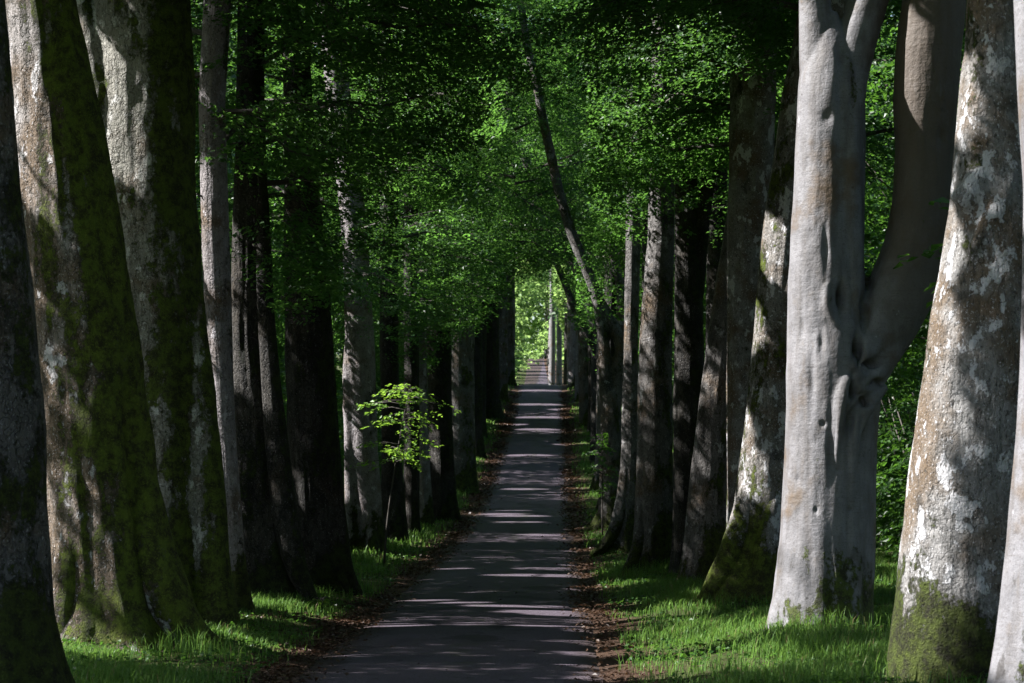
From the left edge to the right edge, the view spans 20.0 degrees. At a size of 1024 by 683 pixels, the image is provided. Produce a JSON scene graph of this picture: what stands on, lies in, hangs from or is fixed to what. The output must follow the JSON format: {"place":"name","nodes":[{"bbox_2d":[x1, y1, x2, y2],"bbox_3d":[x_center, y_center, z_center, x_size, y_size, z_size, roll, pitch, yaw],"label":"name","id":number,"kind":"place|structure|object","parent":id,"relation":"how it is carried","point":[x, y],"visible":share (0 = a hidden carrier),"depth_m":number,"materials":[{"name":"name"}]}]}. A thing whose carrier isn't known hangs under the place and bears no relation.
{"place":"outdoors","nodes":[
{"label":"outdoors","id":0,"kind":"place"},
{"bbox_2d":[291,359,603,682],"bbox_3d":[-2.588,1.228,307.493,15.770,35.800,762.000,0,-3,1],"label":"road","id":1,"kind":"structure","parent":0,"point":[457,626],"depth_m":46.06,"materials":[{"name":"grey asphalt"}]},
{"bbox_2d":[62,354,918,682],"bbox_3d":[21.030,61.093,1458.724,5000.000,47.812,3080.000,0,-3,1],"label":"ground","id":2,"kind":"structure","parent":0,"point":[616,660],"depth_m":39.72,"materials":[{"name":"brown soil"}]},
{"bbox_2d":[0,0,75,682],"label":"beech tree","id":3,"kind":"object","parent":2,"relation":"on","point":[31,648],"visible":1,"depth_m":24.42,"materials":[{"name":"grey plant"}]},
{"bbox_2d":[13,61,236,260],"bbox_3d":[-13.014,-4.790,56.559,15.684,18.820,16.026,0,-3,1],"label":"woodland tree","id":4,"kind":"object","parent":2,"relation":"on","point":[230,206],"depth_m":56.15,"materials":[{"name":"green plant"}]},
{"bbox_2d":[76,0,240,626],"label":"beech tree","id":5,"kind":"object","parent":2,"relation":"on","point":[140,54],"visible":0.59,"depth_m":37.13,"materials":[{"name":"grey plant"}]},
{"bbox_2d":[5,0,324,653],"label":"beech tree","id":6,"kind":"object","parent":2,"relation":"on","point":[118,572],"visible":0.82,"depth_m":32.31,"materials":[{"name":"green plant"}]},
{"bbox_2d":[191,6,276,216],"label":"woodland tree","id":7,"kind":"object","parent":2,"relation":"on","point":[229,71],"visible":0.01,"depth_m":77.59,"materials":[{"name":"green plant"}]},
{"bbox_2d":[195,117,280,286],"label":"woodland tree","id":8,"kind":"object","parent":2,"relation":"on","point":[229,171],"depth_m":87.91,"materials":[{"name":"green plant"}]},
{"bbox_2d":[192,20,335,292],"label":"woodland tree","id":9,"kind":"object","parent":2,"relation":"on","point":[272,84],"visible":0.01,"depth_m":100.71,"materials":[{"name":"green plant"}]},
{"bbox_2d":[195,57,343,386],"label":"woodland tree","id":10,"kind":"object","parent":2,"relation":"on","point":[283,349],"depth_m":112.82,"materials":[{"name":"green plant"}]},
{"bbox_2d":[194,19,377,366],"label":"woodland tree","id":11,"kind":"object","parent":2,"relation":"on","point":[331,229],"depth_m":127.75,"materials":[{"name":"green plant"}]},
{"bbox_2d":[279,361,344,498],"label":"shrub","id":12,"kind":"object","parent":2,"relation":"on","point":[340,423],"visible":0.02,"depth_m":100.67,"materials":[{"name":"green plant"}]},
{"bbox_2d":[280,377,343,446],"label":"shrub","id":13,"kind":"object","parent":2,"relation":"on","point":[286,409],"depth_m":91.39,"materials":[{"name":"green plant"}]},
{"bbox_2d":[308,596,339,609],"bbox_3d":[-2.809,3.892,42.899,0.510,0.265,0.574,0,-3,1],"label":"verge plant","id":14,"kind":"object","parent":2,"relation":"on","point":[321,601],"visible":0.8,"depth_m":42.83,"materials":[{"name":"green plant"}]},
{"bbox_2d":[266,76,399,344],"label":"woodland tree","id":15,"kind":"object","parent":2,"relation":"on","point":[338,322],"depth_m":146.46,"materials":[{"name":"green plant"}]},
{"bbox_2d":[280,354,403,482],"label":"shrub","id":16,"kind":"object","parent":2,"relation":"on","point":[337,372],"visible":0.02,"depth_m":112.51,"materials":[{"name":"green plant"}]},
{"bbox_2d":[286,369,402,466],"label":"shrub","id":17,"kind":"object","parent":2,"relation":"on","point":[337,377],"depth_m":123.99,"materials":[{"name":"green plant"}]},
{"bbox_2d":[191,0,517,613],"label":"beech tree","id":18,"kind":"object","parent":2,"relation":"on","point":[213,113],"visible":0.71,"depth_m":40.03,"materials":[{"name":"green plant"}]},
{"bbox_2d":[340,366,403,448],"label":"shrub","id":19,"kind":"object","parent":2,"relation":"on","point":[378,398],"visible":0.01,"depth_m":136.04,"materials":[{"name":"green plant"}]},
{"bbox_2d":[191,0,575,601],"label":"beech tree","id":20,"kind":"object","parent":2,"relation":"on","point":[275,555],"visible":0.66,"depth_m":44.08,"materials":[{"name":"green plant"}]},
{"bbox_2d":[191,0,591,552],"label":"beech tree","id":21,"kind":"object","parent":2,"relation":"on","point":[363,507],"visible":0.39,"depth_m":65.73,"materials":[{"name":"green plant"}]},
{"bbox_2d":[198,0,601,542],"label":"beech tree","id":22,"kind":"object","parent":2,"relation":"on","point":[390,355],"visible":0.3,"depth_m":73.90,"materials":[{"name":"green plant"}]},
{"bbox_2d":[375,341,427,438],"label":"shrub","id":23,"kind":"object","parent":2,"relation":"on","point":[401,379],"visible":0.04,"depth_m":148.88,"materials":[{"name":"green plant"}]},
{"bbox_2d":[345,383,460,566],"bbox_3d":[-2.308,2.764,59.701,2.080,3.838,2.205,2,-4,-32],"label":"beech sapling","id":24,"kind":"object","parent":2,"relation":"on","point":[395,421],"visible":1,"depth_m":59.87,"materials":[{"name":"green plant"}]},
{"bbox_2d":[326,229,490,374],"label":"woodland tree","id":25,"kind":"object","parent":2,"relation":"on","point":[488,326],"visible":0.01,"depth_m":165.41,"materials":[{"name":"green plant"}]},
{"bbox_2d":[231,0,624,532],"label":"beech tree","id":26,"kind":"object","parent":2,"relation":"on","point":[412,482],"visible":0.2,"depth_m":79.83,"materials":[{"name":"green plant"}]},
{"bbox_2d":[270,0,599,526],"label":"beech tree","id":27,"kind":"object","parent":2,"relation":"on","point":[426,510],"visible":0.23,"depth_m":86.16,"materials":[{"name":"green plant"}]},
{"bbox_2d":[266,0,624,520],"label":"beech tree","id":28,"kind":"object","parent":2,"relation":"on","point":[443,487],"visible":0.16,"depth_m":90.82,"materials":[{"name":"green plant"}]},
{"bbox_2d":[191,0,700,596],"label":"beech tree","id":29,"kind":"object","parent":2,"relation":"on","point":[313,426],"visible":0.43,"depth_m":47.30,"materials":[{"name":"green plant"}]},
{"bbox_2d":[333,82,583,438],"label":"beech tree","id":30,"kind":"object","parent":2,"relation":"on","point":[484,339],"visible":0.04,"depth_m":151.97,"materials":[{"name":"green plant"}]},
{"bbox_2d":[62,392,885,682],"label":"leaf litter","id":31,"kind":"object","parent":2,"relation":"on","point":[568,438],"visible":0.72,"depth_m":48.37,"materials":[{"name":"brown plant"}]},
{"bbox_2d":[321,20,641,493],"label":"beech tree","id":32,"kind":"object","parent":2,"relation":"on","point":[463,395],"visible":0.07,"depth_m":110.32,"materials":[{"name":"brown plant"}]},
{"bbox_2d":[333,2,639,458],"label":"beech tree","id":33,"kind":"object","parent":2,"relation":"on","point":[478,380],"visible":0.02,"depth_m":134.80,"materials":[{"name":"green plant"}]},
{"bbox_2d":[321,0,698,531],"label":"beech tree","id":34,"kind":"object","parent":2,"relation":"on","point":[610,380],"visible":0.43,"depth_m":82.53,"materials":[{"name":"green plant"}]},
{"bbox_2d":[515,294,524,359],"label":"woodland tree","id":35,"kind":"object","parent":2,"relation":"on","point":[518,298],"depth_m":300.45,"materials":[{"name":"green plant"}]},
{"bbox_2d":[515,288,528,376],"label":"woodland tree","id":36,"kind":"object","parent":2,"relation":"on","point":[519,362],"depth_m":359.08,"materials":[{"name":"green plant"}]},
{"bbox_2d":[515,309,532,350],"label":"woodland tree","id":37,"kind":"object","parent":2,"relation":"on","point":[521,322],"visible":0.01,"depth_m":280.43,"materials":[{"name":"green plant"}]},
{"bbox_2d":[61,382,988,682],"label":"grass","id":38,"kind":"structure","parent":2,"relation":"on","point":[826,644],"depth_m":33.25,"materials":[{"name":"green plant"}]},
{"bbox_2d":[486,144,576,418],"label":"beech tree","id":39,"kind":"object","parent":2,"relation":"on","point":[493,404],"depth_m":170.69,"materials":[{"name":"brown plant"}]},
{"bbox_2d":[515,304,547,364],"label":"woodland tree","id":40,"kind":"object","parent":2,"relation":"on","point":[530,346],"visible":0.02,"depth_m":404.75,"materials":[{"name":"green plant"}]},
{"bbox_2d":[515,280,548,378],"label":"woodland tree","id":41,"kind":"object","parent":2,"relation":"on","point":[525,367],"visible":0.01,"depth_m":385.16,"materials":[{"name":"green plant"}]},
{"bbox_2d":[519,281,545,366],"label":"woodland tree","id":42,"kind":"object","parent":2,"relation":"on","point":[539,286],"depth_m":456.00,"materials":[{"name":"green plant"}]},
{"bbox_2d":[517,272,549,370],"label":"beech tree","id":43,"kind":"object","parent":2,"relation":"on","point":[523,316],"visible":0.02,"depth_m":455.53,"materials":[{"name":"green plant"}]},
{"bbox_2d":[515,263,553,315],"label":"beech tree","id":44,"kind":"object","parent":2,"relation":"on","point":[518,288],"depth_m":318.21,"materials":[{"name":"green plant"}]},
{"bbox_2d":[523,283,547,363],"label":"beech tree","id":45,"kind":"object","parent":2,"relation":"on","point":[545,321],"visible":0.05,"depth_m":530.63,"materials":[{"name":"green plant"}]},
{"bbox_2d":[524,294,546,358],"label":"beech tree","id":46,"kind":"object","parent":2,"relation":"on","point":[545,357],"visible":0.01,"depth_m":600.57,"materials":[{"name":"green plant"}]},
{"bbox_2d":[508,157,563,385],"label":"beech tree","id":47,"kind":"object","parent":2,"relation":"on","point":[511,348],"visible":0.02,"depth_m":216.09,"materials":[{"name":"brown plant"}]},
{"bbox_2d":[522,270,549,370],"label":"beech tree","id":48,"kind":"object","parent":2,"relation":"on","point":[548,308],"visible":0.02,"depth_m":460.50,"materials":[{"name":"green plant"}]},
{"bbox_2d":[515,283,557,365],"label":"woodland tree","id":49,"kind":"object","parent":2,"relation":"on","point":[525,305],"depth_m":321.29,"materials":[{"name":"green plant"}]},
{"bbox_2d":[499,158,578,400],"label":"beech tree","id":50,"kind":"object","parent":2,"relation":"on","point":[576,397],"visible":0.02,"depth_m":187.97,"materials":[{"name":"grey plant"}]},
{"bbox_2d":[523,298,555,358],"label":"woodland","id":51,"kind":"object","parent":2,"relation":"on","point":[534,323],"visible":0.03,"depth_m":671.00,"materials":[{"name":"green plant"}]},
{"bbox_2d":[515,269,563,329],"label":"beech tree","id":52,"kind":"object","parent":2,"relation":"on","point":[539,281],"visible":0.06,"depth_m":369.91,"materials":[{"name":"green plant"}]},
{"bbox_2d":[515,268,563,341],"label":"beech tree","id":53,"kind":"object","parent":2,"relation":"on","point":[519,285],"visible":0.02,"depth_m":346.92,"materials":[{"name":"green plant"}]},
{"bbox_2d":[515,274,564,339],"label":"beech tree","id":54,"kind":"object","parent":2,"relation":"on","point":[555,300],"visible":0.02,"depth_m":289.71,"materials":[{"name":"green plant"}]},
{"bbox_2d":[517,282,564,378],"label":"beech tree","id":55,"kind":"object","parent":2,"relation":"on","point":[555,333],"visible":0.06,"depth_m":400.29,"materials":[{"name":"grey plant"}]},
{"bbox_2d":[515,269,566,312],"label":"beech tree","id":56,"kind":"object","parent":2,"relation":"on","point":[559,293],"visible":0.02,"depth_m":263.68,"materials":[{"name":"green plant"}]},
{"bbox_2d":[520,265,563,384],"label":"beech tree","id":57,"kind":"object","parent":2,"relation":"on","point":[552,353],"visible":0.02,"depth_m":330.17,"materials":[{"name":"silver plant"}]},
{"bbox_2d":[522,263,561,384],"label":"beech tree","id":58,"kind":"object","parent":2,"relation":"on","point":[559,357],"visible":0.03,"depth_m":322.12,"materials":[{"name":"silver plant"}]},
{"bbox_2d":[516,265,572,381],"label":"beech tree","id":59,"kind":"object","parent":2,"relation":"on","point":[568,307],"visible":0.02,"depth_m":250.15,"materials":[{"name":"grey plant"}]},
{"bbox_2d":[533,303,555,356],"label":"woodland tree","id":60,"kind":"object","parent":2,"relation":"on","point":[536,337],"visible":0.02,"depth_m":597.87,"materials":[{"name":"green plant"}]},
{"bbox_2d":[532,320,563,365],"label":"woodland tree","id":61,"kind":"object","parent":2,"relation":"on","point":[545,330],"visible":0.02,"depth_m":431.06,"materials":[{"name":"green plant"}]},
{"bbox_2d":[537,323,563,367],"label":"woodland tree","id":62,"kind":"object","parent":2,"relation":"on","point":[547,343],"visible":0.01,"depth_m":478.26,"materials":[{"name":"green plant"}]},
{"bbox_2d":[425,0,704,312],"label":"beech tree","id":63,"kind":"object","parent":2,"relation":"on","point":[563,175],"visible":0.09,"depth_m":88.70,"materials":[{"name":"green plant"}]},
{"bbox_2d":[499,163,640,401],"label":"beech tree","id":64,"kind":"object","parent":2,"relation":"on","point":[503,339],"visible":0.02,"depth_m":188.24,"materials":[{"name":"grey plant"}]},
{"bbox_2d":[567,287,575,387],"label":"beech tree","id":65,"kind":"object","parent":2,"relation":"on","point":[572,362],"visible":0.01,"depth_m":208.01,"materials":[{"name":"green plant"}]},
{"bbox_2d":[515,260,640,384],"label":"beech tree","id":66,"kind":"object","parent":2,"relation":"on","point":[561,302],"visible":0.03,"depth_m":285.19,"materials":[{"name":"green plant"}]},
{"bbox_2d":[489,100,674,431],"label":"beech tree","id":67,"kind":"object","parent":2,"relation":"on","point":[589,383],"visible":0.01,"depth_m":158.40,"materials":[{"name":"green plant"}]},
{"bbox_2d":[473,9,705,463],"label":"beech tree","id":68,"kind":"object","parent":2,"relation":"on","point":[592,337],"visible":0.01,"depth_m":129.99,"materials":[{"name":"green plant"}]},
{"bbox_2d":[547,292,640,332],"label":"woodland tree","id":69,"kind":"object","parent":2,"relation":"on","point":[556,312],"depth_m":296.65,"materials":[{"name":"green plant"}]},
{"bbox_2d":[489,75,705,426],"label":"beech tree","id":70,"kind":"object","parent":2,"relation":"on","point":[583,384],"visible":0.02,"depth_m":163.34,"materials":[{"name":"grey plant"}]},
{"bbox_2d":[470,0,727,490],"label":"beech tree","id":71,"kind":"object","parent":2,"relation":"on","point":[594,485],"visible":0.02,"depth_m":111.84,"materials":[{"name":"plant"}]},
{"bbox_2d":[472,0,728,511],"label":"beech tree","id":72,"kind":"object","parent":2,"relation":"on","point":[612,347],"visible":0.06,"depth_m":96.54,"materials":[{"name":"green plant"}]},
{"bbox_2d":[582,432,618,535],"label":"young shrub","id":73,"kind":"object","parent":2,"relation":"on","point":[602,444],"visible":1,"depth_m":78.86,"materials":[{"name":"green plant"}]},
{"bbox_2d":[422,0,785,297],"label":"beech tree","id":74,"kind":"object","parent":2,"relation":"on","point":[644,248],"visible":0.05,"depth_m":73.34,"materials":[{"name":"green plant"}]},
{"bbox_2d":[359,0,900,577],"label":"beech tree","id":75,"kind":"object","parent":2,"relation":"on","point":[689,294],"visible":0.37,"depth_m":53.10,"materials":[{"name":"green plant"}]},
{"bbox_2d":[371,0,901,527],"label":"beech tree","id":76,"kind":"object","parent":2,"relation":"on","point":[751,122],"visible":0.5,"depth_m":47.55,"materials":[{"name":"green plant"}]},
{"bbox_2d":[385,0,894,574],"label":"beech tree","id":77,"kind":"object","parent":2,"relation":"on","point":[653,518],"visible":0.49,"depth_m":54.46,"materials":[{"name":"plant"}]},
{"bbox_2d":[397,0,893,557],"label":"beech tree","id":78,"kind":"object","parent":2,"relation":"on","point":[619,534],"visible":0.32,"depth_m":65.31,"materials":[{"name":"plant"}]},
{"bbox_2d":[672,331,705,405],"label":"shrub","id":79,"kind":"object","parent":2,"relation":"on","point":[673,369],"depth_m":148.82,"materials":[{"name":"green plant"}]},
{"bbox_2d":[428,0,966,582],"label":"beech tree","id":80,"kind":"object","parent":2,"relation":"on","point":[706,512],"visible":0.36,"depth_m":49.17,"materials":[{"name":"green plant"}]},
{"bbox_2d":[438,0,966,603],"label":"beech tree","id":81,"kind":"object","parent":2,"relation":"on","point":[744,562],"visible":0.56,"depth_m":41.97,"materials":[{"name":"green plant"}]},
{"bbox_2d":[447,0,965,352],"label":"beech tree","id":82,"kind":"object","parent":2,"relation":"on","point":[713,257],"visible":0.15,"depth_m":59.98,"materials":[{"name":"green plant"}]},
{"bbox_2d":[672,78,782,342],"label":"woodland tree","id":83,"kind":"object","parent":2,"relation":"on","point":[704,311],"depth_m":165.73,"materials":[{"name":"green plant"}]},
{"bbox_2d":[639,1,894,316],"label":"woodland tree","id":84,"kind":"object","parent":2,"relation":"on","point":[875,62],"depth_m":129.15,"materials":[{"name":"green plant"}]},
{"bbox_2d":[639,7,964,380],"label":"woodland tree","id":85,"kind":"object","parent":2,"relation":"on","point":[871,252],"visible":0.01,"depth_m":85.50,"materials":[{"name":"green plant"}]},
{"bbox_2d":[727,57,927,407],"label":"woodland tree","id":86,"kind":"object","parent":2,"relation":"on","point":[871,90],"depth_m":107.83,"materials":[{"name":"green plant"}]},
{"bbox_2d":[788,13,895,258],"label":"woodland tree","id":87,"kind":"object","parent":2,"relation":"on","point":[873,201],"visible":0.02,"depth_m":99.39,"materials":[{"name":"green plant"}]},
{"bbox_2d":[776,29,926,434],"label":"woodland tree","id":88,"kind":"object","parent":2,"relation":"on","point":[874,198],"visible":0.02,"depth_m":139.76,"materials":[{"name":"green plant"}]},
{"bbox_2d":[781,44,925,411],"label":"woodland tree","id":89,"kind":"object","parent":2,"relation":"on","point":[875,70],"depth_m":119.84,"materials":[{"name":"green plant"}]},
{"bbox_2d":[766,0,965,630],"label":"beech tree","id":90,"kind":"object","parent":2,"relation":"on","point":[852,330],"visible":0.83,"depth_m":34.00,"materials":[{"name":"grey plant"}]},
{"bbox_2d":[876,382,915,547],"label":"shrub","id":91,"kind":"object","parent":2,"relation":"on","point":[887,399],"visible":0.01,"depth_m":67.94,"materials":[{"name":"green plant"}]},
{"bbox_2d":[864,230,927,355],"bbox_3d":[13.074,-5.195,49.571,12.962,18.990,13.785,-3,-4,42],"label":"woodland tree","id":92,"kind":"object","parent":2,"relation":"on","point":[868,238],"visible":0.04,"depth_m":49.35,"materials":[{"name":"green plant"}]},
{"bbox_2d":[876,390,918,561],"bbox_3d":[8.759,2.559,56.790,4.960,4.498,10.290,0,-3,1],"label":"shrub","id":93,"kind":"object","parent":2,"relation":"on","point":[888,486],"visible":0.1,"depth_m":56.74,"materials":[{"name":"green plant"}]},
{"bbox_2d":[876,365,918,555],"bbox_3d":[9.019,2.541,61.722,5.438,4.777,10.703,0,-3,1],"label":"shrub","id":94,"kind":"object","parent":2,"relation":"on","point":[906,391],"visible":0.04,"depth_m":60.54,"materials":[{"name":"green plant"}]},
{"bbox_2d":[876,341,924,537],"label":"shrub","id":95,"kind":"object","parent":2,"relation":"on","point":[917,375],"visible":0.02,"depth_m":70.74,"materials":[{"name":"green plant"}]},
{"bbox_2d":[877,338,925,498],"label":"shrub","id":96,"kind":"object","parent":2,"relation":"on","point":[916,350],"visible":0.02,"depth_m":77.73,"materials":[{"name":"green plant"}]},
{"bbox_2d":[897,411,916,512],"bbox_3d":[9.789,1.995,51.704,5.558,5.380,10.816,0,-3,1],"label":"shrub","id":97,"kind":"object","parent":2,"relation":"on","point":[903,482],"depth_m":54.38,"materials":[{"name":"green plant"}]},
{"bbox_2d":[864,6,958,432],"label":"woodland tree","id":98,"kind":"object","parent":2,"relation":"on","point":[875,226],"visible":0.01,"depth_m":110.64,"materials":[{"name":"green plant"}]},
{"bbox_2d":[864,20,964,333],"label":"woodland tree","id":99,"kind":"object","parent":2,"relation":"on","point":[887,110],"visible":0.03,"depth_m":81.07,"materials":[{"name":"green plant"}]},
{"bbox_2d":[864,2,965,274],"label":"woodland tree","id":100,"kind":"object","parent":2,"relation":"on","point":[867,264],"visible":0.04,"depth_m":67.84,"materials":[{"name":"green plant"}]},
{"bbox_2d":[893,197,949,307],"bbox_3d":[12.286,-4.638,31.466,14.839,16.408,13.077,-2,-4,36],"label":"woodland tree","id":101,"kind":"object","parent":2,"relation":"on","point":[929,253],"visible":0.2,"depth_m":32.02,"materials":[{"name":"green plant"}]},
{"bbox_2d":[919,73,960,334],"bbox_3d":[13.323,-5.024,58.636,10.605,19.307,11.554,-2,-4,29],"label":"woodland tree","id":102,"kind":"object","parent":2,"relation":"on","point":[925,325],"visible":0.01,"depth_m":57.38,"materials":[{"name":"green plant"}]},
{"bbox_2d":[881,0,1022,682],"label":"beech tree","id":103,"kind":"object","parent":2,"relation":"on","point":[951,556],"visible":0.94,"depth_m":24.90,"materials":[{"name":"grey plant"}]},
{"bbox_2d":[987,0,1023,682],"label":"beech tree","id":104,"kind":"object","parent":2,"relation":"on","point":[1007,663],"visible":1,"depth_m":22.21,"materials":[{"name":"silver plant"}]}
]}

